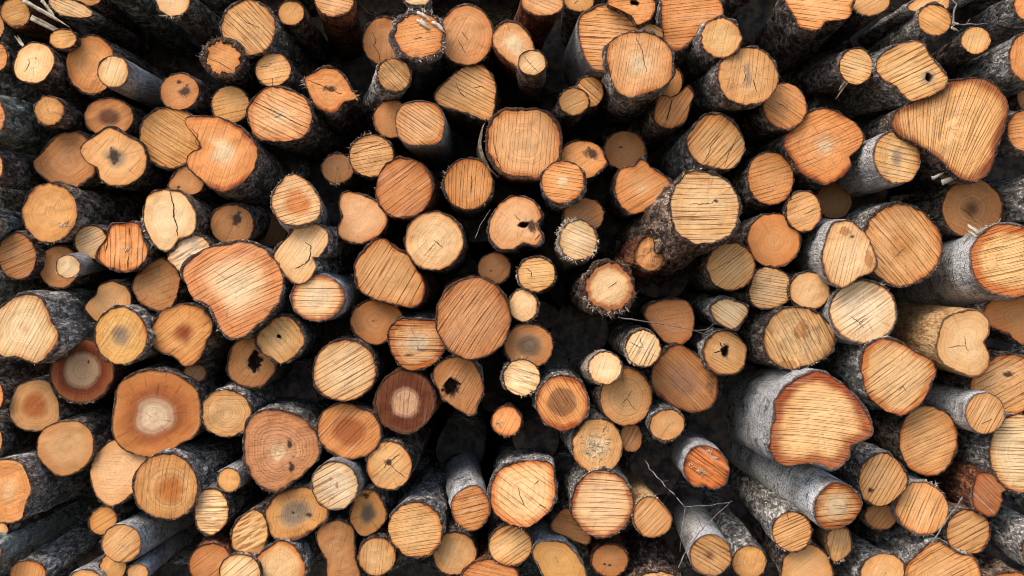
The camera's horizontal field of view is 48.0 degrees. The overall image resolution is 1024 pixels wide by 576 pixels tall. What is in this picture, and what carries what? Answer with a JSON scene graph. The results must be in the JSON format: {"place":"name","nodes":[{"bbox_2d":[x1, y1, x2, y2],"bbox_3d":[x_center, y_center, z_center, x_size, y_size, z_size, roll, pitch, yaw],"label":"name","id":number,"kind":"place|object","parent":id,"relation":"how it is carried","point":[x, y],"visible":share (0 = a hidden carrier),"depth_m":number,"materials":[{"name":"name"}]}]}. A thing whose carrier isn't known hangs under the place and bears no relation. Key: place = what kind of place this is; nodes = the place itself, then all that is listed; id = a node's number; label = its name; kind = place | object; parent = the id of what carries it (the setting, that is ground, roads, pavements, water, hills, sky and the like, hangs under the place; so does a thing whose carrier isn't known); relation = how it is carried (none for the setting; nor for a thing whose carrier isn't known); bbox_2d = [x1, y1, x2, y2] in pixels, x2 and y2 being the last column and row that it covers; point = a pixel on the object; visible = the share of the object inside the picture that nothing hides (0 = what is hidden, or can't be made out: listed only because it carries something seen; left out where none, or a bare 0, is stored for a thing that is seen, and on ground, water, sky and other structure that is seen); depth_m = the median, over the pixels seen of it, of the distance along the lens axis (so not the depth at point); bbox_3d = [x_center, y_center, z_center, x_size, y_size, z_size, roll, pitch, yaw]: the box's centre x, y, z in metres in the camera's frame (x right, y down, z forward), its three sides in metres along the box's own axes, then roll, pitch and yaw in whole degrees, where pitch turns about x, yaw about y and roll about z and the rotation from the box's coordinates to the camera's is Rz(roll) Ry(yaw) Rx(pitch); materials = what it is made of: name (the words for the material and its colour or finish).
{"place":"outdoors","nodes":[
{"label":"outdoors","id":0,"kind":"place"},
{"bbox_2d":[0,0,1023,575],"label":"log stack","id":1,"kind":"object","parent":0,"point":[576,334],"visible":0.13,"depth_m":3.26,"materials":[{"name":"brown plant"}]},
{"bbox_2d":[0,449,92,525],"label":"log","id":2,"kind":"object","parent":1,"relation":"on","point":[31,484],"visible":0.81,"depth_m":2.78,"materials":[{"name":"grey wood"}]},
{"bbox_2d":[0,288,96,364],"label":"log","id":3,"kind":"object","parent":1,"relation":"on","point":[41,326],"visible":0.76,"depth_m":2.76,"materials":[{"name":"beige wood"}]},
{"bbox_2d":[8,370,114,431],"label":"log","id":4,"kind":"object","parent":1,"relation":"on","point":[37,404],"visible":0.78,"depth_m":2.85,"materials":[{"name":"orange wood"}]},
{"bbox_2d":[36,400,113,476],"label":"log","id":5,"kind":"object","parent":1,"relation":"on","point":[70,446],"visible":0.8,"depth_m":2.83,"materials":[{"name":"brown wood"}]},
{"bbox_2d":[20,181,146,244],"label":"log","id":6,"kind":"object","parent":1,"relation":"on","point":[53,212],"visible":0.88,"depth_m":2.84,"materials":[{"name":"orange wood"}]},
{"bbox_2d":[32,131,138,193],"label":"log","id":7,"kind":"object","parent":6,"relation":"on","point":[59,157],"visible":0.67,"depth_m":2.91,"materials":[{"name":"brown wood"}]},
{"bbox_2d":[12,35,94,109],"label":"log","id":8,"kind":"object","parent":7,"relation":"on","point":[39,67],"visible":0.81,"depth_m":2.87,"materials":[{"name":"wood"}]},
{"bbox_2d":[49,336,150,404],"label":"log","id":9,"kind":"object","parent":1,"relation":"on","point":[82,373],"visible":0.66,"depth_m":2.85,"materials":[{"name":"brown wood"}]},
{"bbox_2d":[66,34,170,112],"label":"log","id":10,"kind":"object","parent":1,"relation":"on","point":[88,55],"visible":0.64,"depth_m":2.89,"materials":[{"name":"brown wood"}]},
{"bbox_2d":[80,126,172,194],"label":"log","id":11,"kind":"object","parent":1,"relation":"on","point":[116,157],"visible":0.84,"depth_m":2.85,"materials":[{"name":"orange wood"}]},
{"bbox_2d":[94,304,160,365],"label":"log","id":12,"kind":"object","parent":1,"relation":"on","point":[124,335],"visible":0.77,"depth_m":2.81,"materials":[{"name":"brown wood"}]},
{"bbox_2d":[100,511,194,562],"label":"log","id":13,"kind":"object","parent":1,"relation":"on","point":[121,541],"visible":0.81,"depth_m":2.80,"materials":[{"name":"grey wood"}]},
{"bbox_2d":[131,434,243,520],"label":"log","id":14,"kind":"object","parent":1,"relation":"on","point":[169,484],"visible":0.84,"depth_m":2.80,"materials":[{"name":"brown wood"}]},
{"bbox_2d":[111,356,231,457],"bbox_3d":[-0.926,0.269,3.720,0.238,0.240,1.805,0,3,-3],"label":"log","id":15,"kind":"object","parent":14,"relation":"on","point":[154,410],"visible":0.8,"depth_m":2.83,"materials":[{"name":"brown wood"}]},
{"bbox_2d":[167,233,218,271],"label":"log","id":16,"kind":"object","parent":1,"relation":"on","point":[181,253],"visible":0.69,"depth_m":2.83,"materials":[{"name":"beige wood"}]},
{"bbox_2d":[140,188,223,252],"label":"log","id":17,"kind":"object","parent":16,"relation":"on","point":[171,219],"visible":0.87,"depth_m":2.82,"materials":[{"name":"beige wood"}]},
{"bbox_2d":[167,166,230,203],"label":"log","id":18,"kind":"object","parent":1,"relation":"on","point":[185,179],"visible":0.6,"depth_m":2.87,"materials":[{"name":"brown wood"}]},
{"bbox_2d":[139,104,199,172],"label":"log","id":19,"kind":"object","parent":18,"relation":"on","point":[167,137],"visible":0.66,"depth_m":2.86,"materials":[{"name":"brown wood"}]},
{"bbox_2d":[199,381,277,437],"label":"log","id":20,"kind":"object","parent":1,"relation":"on","point":[228,409],"visible":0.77,"depth_m":2.84,"materials":[{"name":"wood"}]},
{"bbox_2d":[151,302,236,366],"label":"log","id":21,"kind":"object","parent":20,"relation":"on","point":[187,334],"visible":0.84,"depth_m":2.84,"materials":[{"name":"brown wood"}]},
{"bbox_2d":[257,213,287,247],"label":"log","id":22,"kind":"object","parent":1,"relation":"on","point":[277,233],"visible":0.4,"depth_m":3.08,"materials":[{"name":"brown wood"}]},
{"bbox_2d":[185,115,290,209],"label":"log","id":23,"kind":"object","parent":22,"relation":"on","point":[226,158],"visible":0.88,"depth_m":2.81,"materials":[{"name":"brown wood"}]},
{"bbox_2d":[211,86,252,133],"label":"log","id":24,"kind":"object","parent":23,"relation":"on","point":[231,103],"visible":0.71,"depth_m":2.87,"materials":[{"name":"brown wood"}]},
{"bbox_2d":[198,37,264,96],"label":"log","id":25,"kind":"object","parent":24,"relation":"on","point":[225,63],"visible":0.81,"depth_m":2.83,"materials":[{"name":"brown wood"}]},
{"bbox_2d":[219,0,318,73],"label":"log","id":26,"kind":"object","parent":25,"relation":"on","point":[258,29],"visible":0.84,"depth_m":2.85,"materials":[{"name":"brown wood"}]},
{"bbox_2d":[254,528,319,575],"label":"log","id":27,"kind":"object","parent":1,"relation":"on","point":[282,557],"visible":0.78,"depth_m":2.81,"materials":[{"name":"brown wood"}]},
{"bbox_2d":[265,450,332,540],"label":"log","id":28,"kind":"object","parent":27,"relation":"on","point":[295,511],"visible":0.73,"depth_m":2.83,"materials":[{"name":"brown wood"}]},
{"bbox_2d":[254,313,324,364],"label":"log","id":29,"kind":"object","parent":1,"relation":"on","point":[280,339],"visible":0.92,"depth_m":2.83,"materials":[{"name":"brown wood"}]},
{"bbox_2d":[180,239,295,340],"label":"log","id":30,"kind":"object","parent":29,"relation":"on","point":[237,289],"visible":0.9,"depth_m":2.79,"materials":[{"name":"brown wood"}]},
{"bbox_2d":[242,396,338,493],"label":"log","id":31,"kind":"object","parent":1,"relation":"on","point":[283,449],"visible":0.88,"depth_m":2.82,"materials":[{"name":"brown wood"}]},
{"bbox_2d":[246,85,344,161],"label":"log","id":32,"kind":"object","parent":1,"relation":"on","point":[281,117],"visible":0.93,"depth_m":2.84,"materials":[{"name":"orange wood"}]},
{"bbox_2d":[289,272,369,322],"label":"log","id":33,"kind":"object","parent":1,"relation":"on","point":[321,297],"visible":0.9,"depth_m":2.79,"materials":[{"name":"beige wood"}]},
{"bbox_2d":[271,221,364,283],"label":"log","id":34,"kind":"object","parent":33,"relation":"on","point":[302,255],"visible":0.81,"depth_m":2.79,"materials":[{"name":"beige wood"}]},
{"bbox_2d":[300,65,367,145],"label":"log","id":35,"kind":"object","parent":1,"relation":"on","point":[335,98],"visible":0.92,"depth_m":2.87,"materials":[{"name":"orange wood"}]},
{"bbox_2d":[312,329,394,401],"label":"log","id":36,"kind":"object","parent":1,"relation":"on","point":[345,368],"visible":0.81,"depth_m":2.82,"materials":[{"name":"beige wood"}]},
{"bbox_2d":[351,238,442,309],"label":"log","id":37,"kind":"object","parent":1,"relation":"on","point":[386,271],"visible":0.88,"depth_m":2.81,"materials":[{"name":"brown wood"}]},
{"bbox_2d":[365,403,444,490],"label":"log","id":38,"kind":"object","parent":1,"relation":"on","point":[392,461],"visible":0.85,"depth_m":2.83,"materials":[{"name":"wood"}]},
{"bbox_2d":[315,389,449,459],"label":"log","id":39,"kind":"object","parent":38,"relation":"on","point":[355,429],"visible":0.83,"depth_m":2.84,"materials":[{"name":"brown wood"}]},
{"bbox_2d":[373,365,443,434],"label":"log","id":40,"kind":"object","parent":1,"relation":"on","point":[405,402],"visible":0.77,"depth_m":2.84,"materials":[{"name":"brown wood"}]},
{"bbox_2d":[387,306,445,370],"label":"log","id":41,"kind":"object","parent":40,"relation":"on","point":[415,343],"visible":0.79,"depth_m":2.82,"materials":[{"name":"brown wood"}]},
{"bbox_2d":[374,155,450,226],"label":"log","id":42,"kind":"object","parent":1,"relation":"on","point":[408,190],"visible":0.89,"depth_m":2.84,"materials":[{"name":"brown wood"}]},
{"bbox_2d":[388,5,446,103],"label":"log","id":43,"kind":"object","parent":1,"relation":"on","point":[416,35],"visible":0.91,"depth_m":2.79,"materials":[{"name":"brown wood"}]},
{"bbox_2d":[395,100,458,170],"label":"log","id":44,"kind":"object","parent":1,"relation":"on","point":[422,127],"visible":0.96,"depth_m":2.81,"materials":[{"name":"brown wood"}]},
{"bbox_2d":[403,210,482,276],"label":"log","id":45,"kind":"object","parent":1,"relation":"on","point":[436,242],"visible":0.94,"depth_m":2.82,"materials":[{"name":"beige wood"}]},
{"bbox_2d":[432,515,478,575],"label":"log","id":46,"kind":"object","parent":1,"relation":"on","point":[456,553],"visible":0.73,"depth_m":2.83,"materials":[{"name":"brown wood"}]},
{"bbox_2d":[388,442,486,558],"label":"log","id":47,"kind":"object","parent":46,"relation":"on","point":[420,512],"visible":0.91,"depth_m":2.80,"materials":[{"name":"brown wood"}]},
{"bbox_2d":[438,405,490,530],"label":"log","id":48,"kind":"object","parent":1,"relation":"on","point":[469,505],"visible":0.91,"depth_m":2.83,"materials":[{"name":"wood"}]},
{"bbox_2d":[440,156,494,219],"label":"log","id":49,"kind":"object","parent":1,"relation":"on","point":[468,187],"visible":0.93,"depth_m":2.85,"materials":[{"name":"brown wood"}]},
{"bbox_2d":[433,64,503,142],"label":"log","id":50,"kind":"object","parent":1,"relation":"on","point":[468,100],"visible":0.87,"depth_m":2.87,"materials":[{"name":"brown wood"}]},
{"bbox_2d":[439,3,494,79],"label":"log","id":51,"kind":"object","parent":50,"relation":"on","point":[469,29],"visible":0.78,"depth_m":2.86,"materials":[{"name":"brown wood"}]},
{"bbox_2d":[435,272,511,359],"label":"log","id":52,"kind":"object","parent":1,"relation":"on","point":[473,320],"visible":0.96,"depth_m":2.80,"materials":[{"name":"brown wood"}]},
{"bbox_2d":[478,251,518,284],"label":"log","id":53,"kind":"object","parent":52,"relation":"on","point":[497,267],"visible":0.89,"depth_m":2.94,"materials":[{"name":"brown wood"}]},
{"bbox_2d":[486,195,544,275],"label":"log","id":54,"kind":"object","parent":53,"relation":"on","point":[514,229],"visible":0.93,"depth_m":2.83,"materials":[{"name":"brown wood"}]},
{"bbox_2d":[476,107,562,192],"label":"log","id":55,"kind":"object","parent":1,"relation":"on","point":[521,147],"visible":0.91,"depth_m":2.83,"materials":[{"name":"beige wood"}]},
{"bbox_2d":[527,513,586,575],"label":"log","id":56,"kind":"object","parent":1,"relation":"on","point":[554,554],"visible":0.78,"depth_m":2.80,"materials":[{"name":"brown wood"}]},
{"bbox_2d":[487,436,557,529],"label":"log","id":57,"kind":"object","parent":56,"relation":"on","point":[522,489],"visible":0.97,"depth_m":2.76,"materials":[{"name":"wood"}]},
{"bbox_2d":[531,362,589,431],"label":"log","id":58,"kind":"object","parent":1,"relation":"on","point":[560,399],"visible":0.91,"depth_m":2.82,"materials":[{"name":"brown wood"}]},
{"bbox_2d":[542,258,637,317],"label":"log","id":59,"kind":"object","parent":1,"relation":"on","point":[609,286],"visible":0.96,"depth_m":2.79,"materials":[{"name":"beige wood"}]},
{"bbox_2d":[563,459,634,538],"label":"log","id":60,"kind":"object","parent":1,"relation":"on","point":[601,502],"visible":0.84,"depth_m":2.80,"materials":[{"name":"brown wood"}]},
{"bbox_2d":[557,400,622,471],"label":"log","id":61,"kind":"object","parent":60,"relation":"on","point":[591,442],"visible":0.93,"depth_m":2.84,"materials":[{"name":"wood"}]},
{"bbox_2d":[585,363,652,426],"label":"log","id":62,"kind":"object","parent":1,"relation":"on","point":[625,399],"visible":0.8,"depth_m":2.85,"materials":[{"name":"beige wood"}]},
{"bbox_2d":[596,29,675,127],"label":"log","id":63,"kind":"object","parent":1,"relation":"on","point":[638,67],"visible":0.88,"depth_m":2.71,"materials":[{"name":"brown wood"}]},
{"bbox_2d":[562,4,640,86],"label":"log","id":64,"kind":"object","parent":63,"relation":"on","point":[597,28],"visible":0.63,"depth_m":2.81,"materials":[{"name":"brown wood"}]},
{"bbox_2d":[602,157,672,220],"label":"log","id":65,"kind":"object","parent":1,"relation":"on","point":[636,188],"visible":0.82,"depth_m":2.86,"materials":[{"name":"orange wood"}]},
{"bbox_2d":[541,166,742,302],"bbox_3d":[0.300,-0.027,3.552,0.238,0.237,1.822,0,-10,-9],"label":"log","id":66,"kind":"object","parent":1,"relation":"on","point":[682,222],"visible":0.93,"depth_m":2.72,"materials":[{"name":"brown wood"}]},
{"bbox_2d":[613,341,718,412],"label":"log","id":67,"kind":"object","parent":1,"relation":"on","point":[678,376],"visible":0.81,"depth_m":2.89,"materials":[{"name":"brown wood"}]},
{"bbox_2d":[641,322,746,376],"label":"log","id":68,"kind":"object","parent":1,"relation":"on","point":[723,352],"visible":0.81,"depth_m":2.85,"materials":[{"name":"beige wood"}]},
{"bbox_2d":[676,293,748,330],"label":"log","id":69,"kind":"object","parent":68,"relation":"on","point":[727,312],"visible":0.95,"depth_m":2.83,"materials":[{"name":"beige wood"}]},
{"bbox_2d":[685,241,755,292],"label":"log","id":70,"kind":"object","parent":69,"relation":"on","point":[728,266],"visible":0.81,"depth_m":2.82,"materials":[{"name":"brown wood"}]},
{"bbox_2d":[651,112,745,181],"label":"log","id":71,"kind":"object","parent":1,"relation":"on","point":[715,141],"visible":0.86,"depth_m":2.85,"materials":[{"name":"beige wood"}]},
{"bbox_2d":[671,496,731,575],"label":"log","id":72,"kind":"object","parent":1,"relation":"on","point":[708,552],"visible":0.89,"depth_m":2.76,"materials":[{"name":"grey wood"}]},
{"bbox_2d":[680,45,780,129],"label":"log","id":73,"kind":"object","parent":1,"relation":"on","point":[745,78],"visible":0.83,"depth_m":2.76,"materials":[{"name":"orange wood"}]},
{"bbox_2d":[640,305,836,370],"bbox_3d":[0.649,0.133,3.693,0.201,0.180,1.816,0,-1,-3],"label":"log","id":74,"kind":"object","parent":1,"relation":"on","point":[788,338],"visible":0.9,"depth_m":2.81,"materials":[{"name":"beige wood"}]},
{"bbox_2d":[713,265,789,309],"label":"log","id":75,"kind":"object","parent":74,"relation":"on","point":[765,288],"visible":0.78,"depth_m":2.85,"materials":[{"name":"beige wood"}]},
{"bbox_2d":[729,212,801,268],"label":"log","id":76,"kind":"object","parent":75,"relation":"on","point":[773,239],"visible":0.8,"depth_m":2.85,"materials":[{"name":"brown wood"}]},
{"bbox_2d":[724,151,794,220],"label":"log","id":77,"kind":"object","parent":76,"relation":"on","point":[767,177],"visible":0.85,"depth_m":2.86,"materials":[{"name":"orange wood"}]},
{"bbox_2d":[728,461,813,552],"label":"log","id":78,"kind":"object","parent":1,"relation":"on","point":[785,524],"visible":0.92,"depth_m":2.84,"materials":[{"name":"grey wood"}]},
{"bbox_2d":[726,363,873,471],"bbox_3d":[0.702,0.350,3.595,0.249,0.248,1.812,0,-3,-1],"label":"log","id":79,"kind":"object","parent":78,"relation":"on","point":[822,419],"visible":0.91,"depth_m":2.71,"materials":[{"name":"wood"}]},
{"bbox_2d":[718,442,862,529],"bbox_3d":[0.625,0.428,3.604,0.126,0.127,1.809,0,6,-10],"label":"log","id":80,"kind":"object","parent":1,"relation":"on","point":[821,497],"visible":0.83,"depth_m":2.79,"materials":[{"name":"grey wood"}]},
{"bbox_2d":[722,106,865,192],"bbox_3d":[0.768,-0.354,3.731,0.212,0.207,1.812,0,0,0],"label":"log","id":81,"kind":"object","parent":1,"relation":"on","point":[816,148],"visible":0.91,"depth_m":2.84,"materials":[{"name":"brown wood"}]},
{"bbox_2d":[732,82,807,146],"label":"log","id":82,"kind":"object","parent":81,"relation":"on","point":[783,108],"visible":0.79,"depth_m":2.83,"materials":[{"name":"brown wood"}]},
{"bbox_2d":[755,0,855,79],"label":"log","id":83,"kind":"object","parent":1,"relation":"on","point":[793,35],"visible":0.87,"depth_m":2.86,"materials":[{"name":"brown wood"}]},
{"bbox_2d":[779,218,877,287],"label":"log","id":84,"kind":"object","parent":1,"relation":"on","point":[838,253],"visible":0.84,"depth_m":2.78,"materials":[{"name":"brown wood"}]},
{"bbox_2d":[812,181,852,218],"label":"log","id":85,"kind":"object","parent":84,"relation":"on","point":[835,198],"visible":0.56,"depth_m":3.02,"materials":[{"name":"brown wood"}]},
{"bbox_2d":[837,131,920,199],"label":"log","id":86,"kind":"object","parent":85,"relation":"on","point":[885,160],"visible":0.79,"depth_m":2.80,"materials":[{"name":"brown wood"}]},
{"bbox_2d":[789,47,871,99],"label":"log","id":87,"kind":"object","parent":1,"relation":"on","point":[836,72],"visible":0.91,"depth_m":2.87,"materials":[{"name":"brown wood"}]},
{"bbox_2d":[816,278,897,344],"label":"log","id":88,"kind":"object","parent":1,"relation":"on","point":[861,311],"visible":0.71,"depth_m":2.80,"materials":[{"name":"beige wood"}]},
{"bbox_2d":[805,327,936,416],"bbox_3d":[0.933,0.189,3.686,0.206,0.203,1.810,0,2,0],"label":"log","id":89,"kind":"object","parent":1,"relation":"on","point":[892,375],"visible":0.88,"depth_m":2.79,"materials":[{"name":"beige wood"}]},
{"bbox_2d":[857,499,896,530],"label":"log","id":90,"kind":"object","parent":1,"relation":"on","point":[877,518],"visible":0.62,"depth_m":2.87,"materials":[{"name":"brown wood"}]},
{"bbox_2d":[823,442,909,506],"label":"log","id":91,"kind":"object","parent":90,"relation":"on","point":[874,475],"visible":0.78,"depth_m":2.80,"materials":[{"name":"brown wood"}]},
{"bbox_2d":[842,201,943,287],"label":"log","id":92,"kind":"object","parent":1,"relation":"on","point":[906,241],"visible":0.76,"depth_m":2.84,"materials":[{"name":"orange wood"}]},
{"bbox_2d":[846,517,982,575],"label":"log","id":93,"kind":"object","parent":1,"relation":"on","point":[919,555],"visible":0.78,"depth_m":2.79,"materials":[{"name":"wood"}]},
{"bbox_2d":[889,469,949,538],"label":"log","id":94,"kind":"object","parent":93,"relation":"on","point":[919,506],"visible":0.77,"depth_m":2.82,"materials":[{"name":"brown wood"}]},
{"bbox_2d":[864,403,958,476],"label":"log","id":95,"kind":"object","parent":94,"relation":"on","point":[922,439],"visible":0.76,"depth_m":2.84,"materials":[{"name":"brown wood"}]},
{"bbox_2d":[860,77,1008,192],"bbox_3d":[1.097,-0.401,3.676,0.287,0.263,1.808,0,1,2],"label":"log","id":96,"kind":"object","parent":1,"relation":"on","point":[957,127],"visible":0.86,"depth_m":2.78,"materials":[{"name":"brown wood"}]},
{"bbox_2d":[831,40,948,118],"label":"log","id":97,"kind":"object","parent":96,"relation":"on","point":[904,73],"visible":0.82,"depth_m":2.77,"materials":[{"name":"wood"}]},
{"bbox_2d":[889,302,990,377],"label":"log","id":98,"kind":"object","parent":1,"relation":"on","point":[949,339],"visible":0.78,"depth_m":2.79,"materials":[{"name":"beige wood"}]},
{"bbox_2d":[884,218,1023,306],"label":"log","id":99,"kind":"object","parent":1,"relation":"on","point":[983,264],"visible":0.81,"depth_m":2.78,"materials":[{"name":"wood"}]},
{"bbox_2d":[884,178,1004,239],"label":"log","id":100,"kind":"object","parent":99,"relation":"on","point":[955,211],"visible":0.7,"depth_m":2.90,"materials":[{"name":"brown wood"}]},
{"bbox_2d":[904,458,1005,516],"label":"log","id":101,"kind":"object","parent":1,"relation":"on","point":[979,490],"visible":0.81,"depth_m":2.82,"materials":[{"name":"brown wood"}]},
{"bbox_2d":[923,383,1004,434],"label":"log","id":102,"kind":"object","parent":1,"relation":"on","point":[979,412],"visible":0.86,"depth_m":2.77,"materials":[{"name":"brown wood"}]},
{"bbox_2d":[955,413,1023,494],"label":"log","id":103,"kind":"object","parent":1,"relation":"on","point":[998,454],"visible":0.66,"depth_m":2.80,"materials":[{"name":"brown wood"}]},
{"bbox_2d":[933,347,1023,413],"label":"log","id":104,"kind":"object","parent":103,"relation":"on","point":[1002,378],"visible":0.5,"depth_m":2.85,"materials":[{"name":"brown wood"}]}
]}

